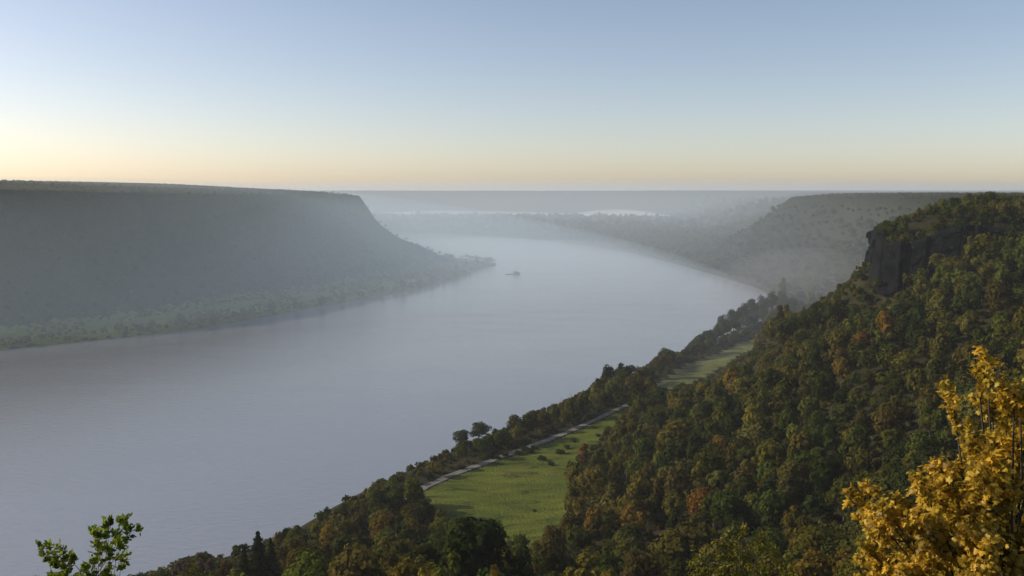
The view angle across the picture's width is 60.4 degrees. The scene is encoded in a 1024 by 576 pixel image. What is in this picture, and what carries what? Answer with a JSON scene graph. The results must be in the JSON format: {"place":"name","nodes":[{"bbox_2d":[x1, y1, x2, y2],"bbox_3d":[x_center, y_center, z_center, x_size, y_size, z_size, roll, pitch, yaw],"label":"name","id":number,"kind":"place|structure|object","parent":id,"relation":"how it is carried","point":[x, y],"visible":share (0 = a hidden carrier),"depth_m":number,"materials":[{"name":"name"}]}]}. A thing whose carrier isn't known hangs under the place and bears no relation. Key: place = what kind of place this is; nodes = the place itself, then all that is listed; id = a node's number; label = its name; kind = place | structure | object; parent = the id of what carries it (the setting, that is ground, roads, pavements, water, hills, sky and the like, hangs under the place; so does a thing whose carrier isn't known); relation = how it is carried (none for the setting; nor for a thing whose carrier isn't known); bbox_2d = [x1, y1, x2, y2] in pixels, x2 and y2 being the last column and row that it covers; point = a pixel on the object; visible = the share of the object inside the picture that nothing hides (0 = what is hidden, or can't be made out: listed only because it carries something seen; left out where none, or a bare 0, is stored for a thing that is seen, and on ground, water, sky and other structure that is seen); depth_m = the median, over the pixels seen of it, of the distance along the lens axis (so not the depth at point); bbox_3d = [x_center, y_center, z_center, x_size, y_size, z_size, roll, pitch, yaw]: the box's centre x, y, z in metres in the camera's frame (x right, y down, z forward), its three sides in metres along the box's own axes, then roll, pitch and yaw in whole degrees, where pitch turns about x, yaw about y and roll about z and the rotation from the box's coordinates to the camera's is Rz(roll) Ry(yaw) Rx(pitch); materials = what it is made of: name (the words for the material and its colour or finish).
{"place":"outdoors","nodes":[
{"label":"outdoors","id":0,"kind":"place"},
{"bbox_2d":[0,180,453,326],"bbox_3d":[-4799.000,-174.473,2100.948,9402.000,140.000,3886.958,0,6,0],"label":"hill","id":1,"kind":"structure","parent":0,"point":[66,222],"depth_m":957.44,"materials":[{"name":"plant"}]},
{"bbox_2d":[0,179,357,199],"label":"plateau scrub","id":2,"kind":"object","parent":1,"relation":"on","point":[202,187],"visible":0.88,"depth_m":1102.50,"materials":[{"name":"green plant"}]},
{"bbox_2d":[0,191,456,326],"bbox_3d":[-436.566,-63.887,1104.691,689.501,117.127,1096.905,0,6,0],"label":"hill scrubwood","id":3,"kind":"object","parent":1,"relation":"on","point":[151,285],"visible":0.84,"depth_m":1022.06,"materials":[{"name":"green plant"}]},
{"bbox_2d":[0,258,493,349],"bbox_3d":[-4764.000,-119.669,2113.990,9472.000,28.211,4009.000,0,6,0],"label":"flood land","id":4,"kind":"structure","parent":0,"point":[97,324],"depth_m":853.28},
{"bbox_2d":[0,254,495,346],"bbox_3d":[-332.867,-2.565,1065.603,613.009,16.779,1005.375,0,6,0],"label":"shore woodland","id":5,"kind":"object","parent":4,"relation":"on","point":[140,327],"visible":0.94,"depth_m":941.09,"materials":[{"name":"green plant"}]},
{"bbox_2d":[8,231,733,521],"bbox_3d":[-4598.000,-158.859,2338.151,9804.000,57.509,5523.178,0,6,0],"label":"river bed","id":6,"kind":"object","parent":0,"point":[31,345],"visible":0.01,"depth_m":929.51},
{"bbox_2d":[0,232,776,575],"bbox_3d":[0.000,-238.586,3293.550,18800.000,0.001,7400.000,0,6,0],"label":"water","id":7,"kind":"structure","parent":0,"point":[214,440],"depth_m":535.15,"materials":[{"name":"grey liquid"}]},
{"bbox_2d":[0,0,1023,190],"label":"sky","id":8,"kind":"structure","parent":0,"point":[306,95],"materials":[{"name":"blue"}]},
{"bbox_2d":[424,406,631,546],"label":"meadow","id":9,"kind":"structure","parent":0,"point":[511,494],"depth_m":347.06,"materials":[{"name":"green plant"}]},
{"bbox_2d":[404,383,665,499],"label":"path","id":10,"kind":"structure","parent":0,"point":[438,480],"depth_m":401.08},
{"bbox_2d":[215,212,1023,573],"bbox_3d":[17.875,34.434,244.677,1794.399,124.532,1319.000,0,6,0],"label":"ground","id":11,"kind":"structure","parent":0,"point":[859,282],"depth_m":366.82,"materials":[{"name":"green plant"}]},
{"bbox_2d":[35,512,143,575],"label":"leafy shrub","id":12,"kind":"object","parent":11,"relation":"on","point":[118,541],"visible":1,"depth_m":8.19,"materials":[{"name":"green plant"}]},
{"bbox_2d":[171,559,190,575],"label":"broadleaf tree","id":13,"kind":"object","parent":11,"relation":"on","point":[183,565],"visible":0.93,"depth_m":206.11,"materials":[{"name":"green plant"}]},
{"bbox_2d":[192,552,216,575],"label":"broadleaf tree","id":14,"kind":"object","parent":11,"relation":"on","point":[210,567],"visible":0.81,"depth_m":207.43,"materials":[{"name":"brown plant"}]},
{"bbox_2d":[215,560,238,575],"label":"broadleaf tree","id":15,"kind":"object","parent":11,"relation":"on","point":[224,564],"visible":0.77,"depth_m":204.19,"materials":[{"name":"green plant"}]},
{"bbox_2d":[237,544,252,575],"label":"conifer tree","id":16,"kind":"object","parent":11,"relation":"on","point":[244,562],"visible":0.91,"depth_m":212.83,"materials":[{"name":"green plant"}]},
{"bbox_2d":[247,531,276,575],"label":"conifer tree","id":17,"kind":"object","parent":11,"relation":"on","point":[258,559],"visible":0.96,"depth_m":219.49,"materials":[{"name":"green plant"}]},
{"bbox_2d":[266,537,280,575],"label":"conifer tree","id":18,"kind":"object","parent":11,"relation":"on","point":[270,550],"visible":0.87,"depth_m":224.23,"materials":[{"name":"green plant"}]},
{"bbox_2d":[272,531,305,573],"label":"broadleaf tree","id":19,"kind":"object","parent":11,"relation":"on","point":[294,543],"visible":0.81,"depth_m":229.06,"materials":[{"name":"green plant"}]},
{"bbox_2d":[281,547,314,575],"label":"broadleaf tree","id":20,"kind":"object","parent":11,"relation":"on","point":[289,561],"visible":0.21,"depth_m":215.42,"materials":[{"name":"green plant"}]},
{"bbox_2d":[282,548,328,575],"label":"broadleaf tree","id":21,"kind":"object","parent":11,"relation":"on","point":[316,567],"visible":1,"depth_m":155.52,"materials":[{"name":"green plant"}]},
{"bbox_2d":[292,547,329,568],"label":"broadleaf tree","id":22,"kind":"object","parent":11,"relation":"on","point":[304,549],"visible":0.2,"depth_m":186.66,"materials":[{"name":"green plant"}]},
{"bbox_2d":[316,521,344,558],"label":"broadleaf tree","id":23,"kind":"object","parent":11,"relation":"on","point":[329,534],"visible":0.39,"depth_m":252.37,"materials":[{"name":"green plant"}]},
{"bbox_2d":[330,533,358,560],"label":"broadleaf tree","id":24,"kind":"object","parent":11,"relation":"on","point":[337,547],"visible":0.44,"depth_m":222.47,"materials":[{"name":"green plant"}]},
{"bbox_2d":[332,532,373,554],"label":"broadleaf tree","id":25,"kind":"object","parent":11,"relation":"on","point":[361,539],"visible":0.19,"depth_m":248.66,"materials":[{"name":"green plant"}]},
{"bbox_2d":[328,541,389,575],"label":"broadleaf tree","id":26,"kind":"object","parent":11,"relation":"on","point":[355,564],"visible":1,"depth_m":144.63,"materials":[{"name":"green plant"}]},
{"bbox_2d":[369,513,395,540],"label":"broadleaf tree","id":27,"kind":"object","parent":11,"relation":"on","point":[384,519],"visible":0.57,"depth_m":257.88,"materials":[{"name":"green plant"}]},
{"bbox_2d":[376,536,416,555],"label":"broadleaf tree","id":28,"kind":"object","parent":11,"relation":"on","point":[398,544],"visible":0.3,"depth_m":193.61,"materials":[{"name":"green plant"}]},
{"bbox_2d":[379,551,426,575],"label":"broadleaf tree","id":29,"kind":"object","parent":11,"relation":"on","point":[390,559],"visible":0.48,"depth_m":152.08,"materials":[{"name":"green plant"}]},
{"bbox_2d":[388,557,435,575],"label":"broadleaf tree","id":30,"kind":"object","parent":11,"relation":"on","point":[405,567],"visible":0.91,"depth_m":125.36,"materials":[{"name":"green plant"}]},
{"bbox_2d":[405,515,430,543],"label":"broadleaf tree","id":31,"kind":"object","parent":11,"relation":"on","point":[421,529],"visible":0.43,"depth_m":258.48,"materials":[{"name":"green plant"}]},
{"bbox_2d":[405,545,455,575],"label":"broadleaf tree","id":32,"kind":"object","parent":11,"relation":"on","point":[428,552],"visible":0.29,"depth_m":168.23,"materials":[{"name":"green plant"}]},
{"bbox_2d":[428,515,455,534],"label":"broadleaf tree","id":33,"kind":"object","parent":11,"relation":"on","point":[438,525],"visible":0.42,"depth_m":261.01,"materials":[{"name":"green plant"}]},
{"bbox_2d":[431,551,461,575],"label":"broadleaf tree","id":34,"kind":"object","parent":11,"relation":"on","point":[452,569],"visible":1,"depth_m":102.80,"materials":[{"name":"green plant"}]},
{"bbox_2d":[452,429,469,443],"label":"broadleaf tree","id":35,"kind":"object","parent":11,"relation":"on","point":[462,434],"visible":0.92,"depth_m":406.34,"materials":[{"name":"green plant"}]},
{"bbox_2d":[436,513,515,575],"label":"broadleaf tree","id":36,"kind":"object","parent":11,"relation":"on","point":[481,542],"visible":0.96,"depth_m":154.73,"materials":[{"name":"green plant"}]},
{"bbox_2d":[469,421,491,437],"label":"broadleaf tree","id":37,"kind":"object","parent":11,"relation":"on","point":[479,429],"visible":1,"depth_m":409.72,"materials":[{"name":"green plant"}]},
{"bbox_2d":[495,540,526,558],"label":"broadleaf tree","id":38,"kind":"object","parent":11,"relation":"on","point":[518,548],"visible":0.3,"depth_m":221.34,"materials":[{"name":"green plant"}]},
{"bbox_2d":[507,533,532,551],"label":"broadleaf tree","id":39,"kind":"object","parent":11,"relation":"on","point":[523,540],"visible":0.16,"depth_m":246.06,"materials":[{"name":"green plant"}]},
{"bbox_2d":[509,551,538,575],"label":"broadleaf tree","id":40,"kind":"object","parent":11,"relation":"on","point":[520,562],"visible":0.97,"depth_m":156.07,"materials":[{"name":"green plant"}]},
{"bbox_2d":[35,191,1023,575],"bbox_3d":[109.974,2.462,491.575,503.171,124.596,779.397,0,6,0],"label":"hillside woodland","id":41,"kind":"object","parent":11,"relation":"on","point":[649,449],"visible":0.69,"depth_m":322.35,"materials":[{"name":"green plant"}]},
{"bbox_2d":[525,553,550,575],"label":"broadleaf tree","id":42,"kind":"object","parent":11,"relation":"on","point":[545,570],"visible":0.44,"depth_m":190.70,"materials":[{"name":"green plant"}]},
{"bbox_2d":[527,537,571,574],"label":"broadleaf tree","id":43,"kind":"object","parent":11,"relation":"on","point":[552,556],"visible":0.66,"depth_m":195.19,"materials":[{"name":"green plant"}]},
{"bbox_2d":[540,524,566,555],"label":"broadleaf tree","id":44,"kind":"object","parent":11,"relation":"on","point":[553,531],"visible":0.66,"depth_m":240.20,"materials":[{"name":"green plant"}]},
{"bbox_2d":[560,555,591,575],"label":"broadleaf tree","id":45,"kind":"object","parent":11,"relation":"on","point":[574,564],"visible":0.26,"depth_m":197.09,"materials":[{"name":"green plant"}]},
{"bbox_2d":[145,208,1023,575],"bbox_3d":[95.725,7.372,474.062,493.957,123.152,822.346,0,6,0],"label":"undergrowth","id":46,"kind":"object","parent":11,"relation":"on","point":[865,298],"visible":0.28,"depth_m":388.88,"materials":[{"name":"green plant"}]},
{"bbox_2d":[575,466,605,493],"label":"broadleaf tree","id":47,"kind":"object","parent":11,"relation":"on","point":[592,479],"visible":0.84,"depth_m":308.04,"materials":[{"name":"green plant"}]},
{"bbox_2d":[563,552,618,575],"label":"broadleaf tree","id":48,"kind":"object","parent":11,"relation":"on","point":[583,562],"visible":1,"depth_m":180.60,"materials":[{"name":"green plant"}]},
{"bbox_2d":[584,554,621,575],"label":"broadleaf tree","id":49,"kind":"object","parent":11,"relation":"on","point":[613,566],"visible":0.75,"depth_m":190.62,"materials":[{"name":"green plant"}]},
{"bbox_2d":[609,536,642,563],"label":"broadleaf tree","id":50,"kind":"object","parent":11,"relation":"on","point":[620,556],"visible":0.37,"depth_m":218.86,"materials":[{"name":"green plant"}]},
{"bbox_2d":[620,549,662,575],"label":"broadleaf tree","id":51,"kind":"object","parent":11,"relation":"on","point":[638,563],"visible":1,"depth_m":172.57,"materials":[{"name":"green plant"}]},
{"bbox_2d":[649,551,670,575],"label":"broadleaf tree","id":52,"kind":"object","parent":11,"relation":"on","point":[663,568],"visible":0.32,"depth_m":186.96,"materials":[{"name":"green plant"}]},
{"bbox_2d":[647,528,688,566],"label":"broadleaf tree","id":53,"kind":"object","parent":11,"relation":"on","point":[671,547],"visible":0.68,"depth_m":217.26,"materials":[{"name":"green plant"}]},
{"bbox_2d":[664,465,694,498],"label":"broadleaf tree","id":54,"kind":"object","parent":11,"relation":"on","point":[678,481],"visible":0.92,"depth_m":274.77,"materials":[{"name":"green plant"}]},
{"bbox_2d":[668,559,700,575],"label":"broadleaf tree","id":55,"kind":"object","parent":11,"relation":"on","point":[674,569],"visible":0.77,"depth_m":177.26,"materials":[{"name":"green plant"}]},
{"bbox_2d":[672,511,714,560],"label":"broadleaf tree","id":56,"kind":"object","parent":11,"relation":"on","point":[696,534],"visible":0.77,"depth_m":218.75,"materials":[{"name":"green plant"}]},
{"bbox_2d":[686,485,712,518],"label":"broadleaf tree","id":57,"kind":"object","parent":11,"relation":"on","point":[696,501],"visible":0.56,"depth_m":254.62,"materials":[{"name":"orange plant"}]},
{"bbox_2d":[694,440,723,483],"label":"broadleaf tree","id":58,"kind":"object","parent":11,"relation":"on","point":[710,457],"visible":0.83,"depth_m":281.94,"materials":[{"name":"green plant"}]},
{"bbox_2d":[697,539,728,566],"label":"broadleaf tree","id":59,"kind":"object","parent":11,"relation":"on","point":[712,549],"visible":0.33,"depth_m":212.44,"materials":[{"name":"green plant"}]},
{"bbox_2d":[698,489,730,535],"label":"broadleaf tree","id":60,"kind":"object","parent":11,"relation":"on","point":[706,507],"visible":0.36,"depth_m":242.75,"materials":[{"name":"green plant"}]},
{"bbox_2d":[711,490,746,527],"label":"broadleaf tree","id":61,"kind":"object","parent":11,"relation":"on","point":[727,503],"visible":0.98,"depth_m":236.78,"materials":[{"name":"green plant"}]},
{"bbox_2d":[684,522,801,575],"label":"broadleaf tree","id":62,"kind":"object","parent":11,"relation":"on","point":[758,547],"visible":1,"depth_m":45.66,"materials":[{"name":"green plant"}]},
{"bbox_2d":[729,475,759,529],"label":"broadleaf tree","id":63,"kind":"object","parent":11,"relation":"on","point":[739,490],"visible":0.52,"depth_m":242.78,"materials":[{"name":"green plant"}]},
{"bbox_2d":[749,525,779,560],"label":"broadleaf tree","id":64,"kind":"object","parent":11,"relation":"on","point":[761,534],"visible":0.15,"depth_m":203.70,"materials":[{"name":"green plant"}]},
{"bbox_2d":[752,489,790,529],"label":"broadleaf tree","id":65,"kind":"object","parent":11,"relation":"on","point":[778,503],"visible":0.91,"depth_m":224.16,"materials":[{"name":"green plant"}]},
{"bbox_2d":[757,549,785,575],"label":"broadleaf tree","id":66,"kind":"object","parent":11,"relation":"on","point":[768,562],"visible":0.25,"depth_m":172.05,"materials":[{"name":"green plant"}]},
{"bbox_2d":[758,527,791,563],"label":"broadleaf tree","id":67,"kind":"object","parent":11,"relation":"on","point":[778,539],"visible":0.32,"depth_m":190.45,"materials":[{"name":"green plant"}]},
{"bbox_2d":[776,473,804,508],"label":"broadleaf tree","id":68,"kind":"object","parent":11,"relation":"on","point":[791,490],"visible":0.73,"depth_m":234.82,"materials":[{"name":"green plant"}]},
{"bbox_2d":[779,544,809,575],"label":"broadleaf tree","id":69,"kind":"object","parent":11,"relation":"on","point":[797,553],"visible":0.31,"depth_m":157.58,"materials":[{"name":"green plant"}]},
{"bbox_2d":[781,505,813,549],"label":"broadleaf tree","id":70,"kind":"object","parent":11,"relation":"on","point":[786,521],"visible":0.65,"depth_m":209.61,"materials":[{"name":"green plant"}]},
{"bbox_2d":[779,460,816,510],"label":"broadleaf tree","id":71,"kind":"object","parent":11,"relation":"on","point":[802,478],"visible":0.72,"depth_m":238.61,"materials":[{"name":"green plant"}]},
{"bbox_2d":[783,450,815,474],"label":"broadleaf tree","id":72,"kind":"object","parent":11,"relation":"on","point":[803,457],"visible":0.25,"depth_m":245.93,"materials":[{"name":"green plant"}]},
{"bbox_2d":[787,547,832,575],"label":"broadleaf tree","id":73,"kind":"object","parent":11,"relation":"on","point":[817,565],"visible":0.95,"depth_m":147.14,"materials":[{"name":"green plant"}]},
{"bbox_2d":[788,525,841,563],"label":"broadleaf tree","id":74,"kind":"object","parent":11,"relation":"on","point":[807,538],"visible":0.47,"depth_m":174.24,"materials":[{"name":"green plant"}]},
{"bbox_2d":[808,456,841,497],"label":"broadleaf tree","id":75,"kind":"object","parent":11,"relation":"on","point":[825,472],"visible":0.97,"depth_m":231.24,"materials":[{"name":"green plant"}]},
{"bbox_2d":[820,539,855,570],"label":"broadleaf tree","id":76,"kind":"object","parent":11,"relation":"on","point":[828,551],"visible":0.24,"depth_m":168.25,"materials":[{"name":"green plant"}]},
{"bbox_2d":[827,545,854,575],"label":"broadleaf tree","id":77,"kind":"object","parent":11,"relation":"on","point":[839,557],"visible":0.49,"depth_m":161.16,"materials":[{"name":"green plant"}]},
{"bbox_2d":[823,473,861,524],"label":"broadleaf tree","id":78,"kind":"object","parent":11,"relation":"on","point":[832,495],"visible":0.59,"depth_m":218.25,"materials":[{"name":"green plant"}]},
{"bbox_2d":[835,508,861,542],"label":"broadleaf tree","id":79,"kind":"object","parent":11,"relation":"on","point":[850,526],"visible":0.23,"depth_m":184.65,"materials":[{"name":"green plant"}]},
{"bbox_2d":[833,551,871,575],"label":"broadleaf tree","id":80,"kind":"object","parent":11,"relation":"on","point":[847,568],"visible":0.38,"depth_m":142.70,"materials":[{"name":"green plant"}]},
{"bbox_2d":[839,485,869,518],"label":"broadleaf tree","id":81,"kind":"object","parent":11,"relation":"on","point":[844,510],"visible":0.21,"depth_m":208.20,"materials":[{"name":"green plant"}]},
{"bbox_2d":[847,468,873,498],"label":"broadleaf tree","id":82,"kind":"object","parent":11,"relation":"on","point":[860,478],"visible":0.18,"depth_m":223.41,"materials":[{"name":"green plant"}]},
{"bbox_2d":[869,466,891,500],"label":"broadleaf tree","id":83,"kind":"object","parent":11,"relation":"on","point":[879,475],"visible":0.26,"depth_m":210.10,"materials":[{"name":"green plant"}]},
{"bbox_2d":[871,401,907,455],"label":"broadleaf tree","id":84,"kind":"object","parent":11,"relation":"on","point":[886,416],"visible":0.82,"depth_m":250.42,"materials":[{"name":"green plant"}]},
{"bbox_2d":[881,444,909,473],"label":"broadleaf tree","id":85,"kind":"object","parent":11,"relation":"on","point":[892,462],"visible":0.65,"depth_m":221.43,"materials":[{"name":"green plant"}]},
{"bbox_2d":[879,466,924,499],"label":"broadleaf tree","id":86,"kind":"object","parent":11,"relation":"on","point":[887,484],"visible":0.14,"depth_m":196.18,"materials":[{"name":"green plant"}]},
{"bbox_2d":[889,466,925,533],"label":"broadleaf tree","id":87,"kind":"object","parent":11,"relation":"on","point":[902,484],"visible":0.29,"depth_m":190.74,"materials":[{"name":"green plant"}]},
{"bbox_2d":[901,444,940,469],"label":"broadleaf tree","id":88,"kind":"object","parent":11,"relation":"on","point":[912,451],"visible":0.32,"depth_m":217.28,"materials":[{"name":"green plant"}]},
{"bbox_2d":[910,439,933,476],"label":"broadleaf tree","id":89,"kind":"object","parent":11,"relation":"on","point":[923,447],"visible":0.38,"depth_m":211.03,"materials":[{"name":"green plant"}]},
{"bbox_2d":[904,429,940,456],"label":"broadleaf tree","id":90,"kind":"object","parent":11,"relation":"on","point":[920,437],"visible":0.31,"depth_m":223.54,"materials":[{"name":"green plant"}]},
{"bbox_2d":[916,395,940,437],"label":"broadleaf tree","id":91,"kind":"object","parent":11,"relation":"on","point":[927,407],"visible":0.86,"depth_m":241.01,"materials":[{"name":"green plant"}]},
{"bbox_2d":[840,344,1023,575],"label":"maple tree","id":92,"kind":"object","parent":11,"relation":"on","point":[989,534],"visible":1,"depth_m":14.50,"materials":[{"name":"yellow plant"}]},
{"bbox_2d":[926,359,957,399],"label":"broadleaf tree","id":93,"kind":"object","parent":11,"relation":"on","point":[934,374],"visible":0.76,"depth_m":273.13,"materials":[{"name":"green plant"}]},
{"bbox_2d":[956,387,991,422],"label":"broadleaf tree","id":94,"kind":"object","parent":11,"relation":"on","point":[968,408],"visible":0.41,"depth_m":230.18,"materials":[{"name":"green plant"}]},
{"bbox_2d":[982,341,1001,373],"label":"broadleaf tree","id":95,"kind":"object","parent":11,"relation":"on","point":[997,344],"visible":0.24,"depth_m":265.64,"materials":[{"name":"green plant"}]},
{"bbox_2d":[984,280,1016,315],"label":"broadleaf tree","id":96,"kind":"object","parent":11,"relation":"on","point":[995,298],"visible":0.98,"depth_m":316.34,"materials":[{"name":"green plant"}]},
{"bbox_2d":[988,324,1023,350],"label":"broadleaf tree","id":97,"kind":"object","parent":11,"relation":"on","point":[1005,332],"visible":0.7,"depth_m":275.86,"materials":[{"name":"green plant"}]},
{"bbox_2d":[317,190,1023,303],"bbox_3d":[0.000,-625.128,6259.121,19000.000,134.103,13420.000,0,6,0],"label":"land","id":98,"kind":"structure","parent":0,"point":[638,203],"depth_m":2724.38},
{"bbox_2d":[371,194,786,236],"bbox_3d":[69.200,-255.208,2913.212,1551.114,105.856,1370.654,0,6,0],"label":"spit woodland","id":99,"kind":"object","parent":98,"relation":"on","point":[694,218],"visible":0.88,"depth_m":2673.59,"materials":[{"name":"grey plant"}]},
{"bbox_2d":[559,204,915,356],"bbox_3d":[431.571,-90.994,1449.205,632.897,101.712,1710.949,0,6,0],"label":"distant woodland","id":100,"kind":"object","parent":98,"relation":"on","point":[723,234],"visible":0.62,"depth_m":1363.26,"materials":[{"name":"green plant"}]},
{"bbox_2d":[781,192,1023,209],"bbox_3d":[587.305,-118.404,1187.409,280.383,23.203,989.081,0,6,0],"label":"plateau woodland","id":101,"kind":"object","parent":98,"relation":"on","point":[943,193],"visible":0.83,"depth_m":1230.07,"materials":[{"name":"green plant"}]},
{"bbox_2d":[656,339,767,389],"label":"field","id":102,"kind":"structure","parent":0,"point":[688,373],"depth_m":587.83,"materials":[{"name":"green plant"}]},
{"bbox_2d":[864,223,1023,296],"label":"cliff","id":103,"kind":"structure","parent":0,"point":[890,269],"depth_m":411.25,"materials":[{"name":"stone"}]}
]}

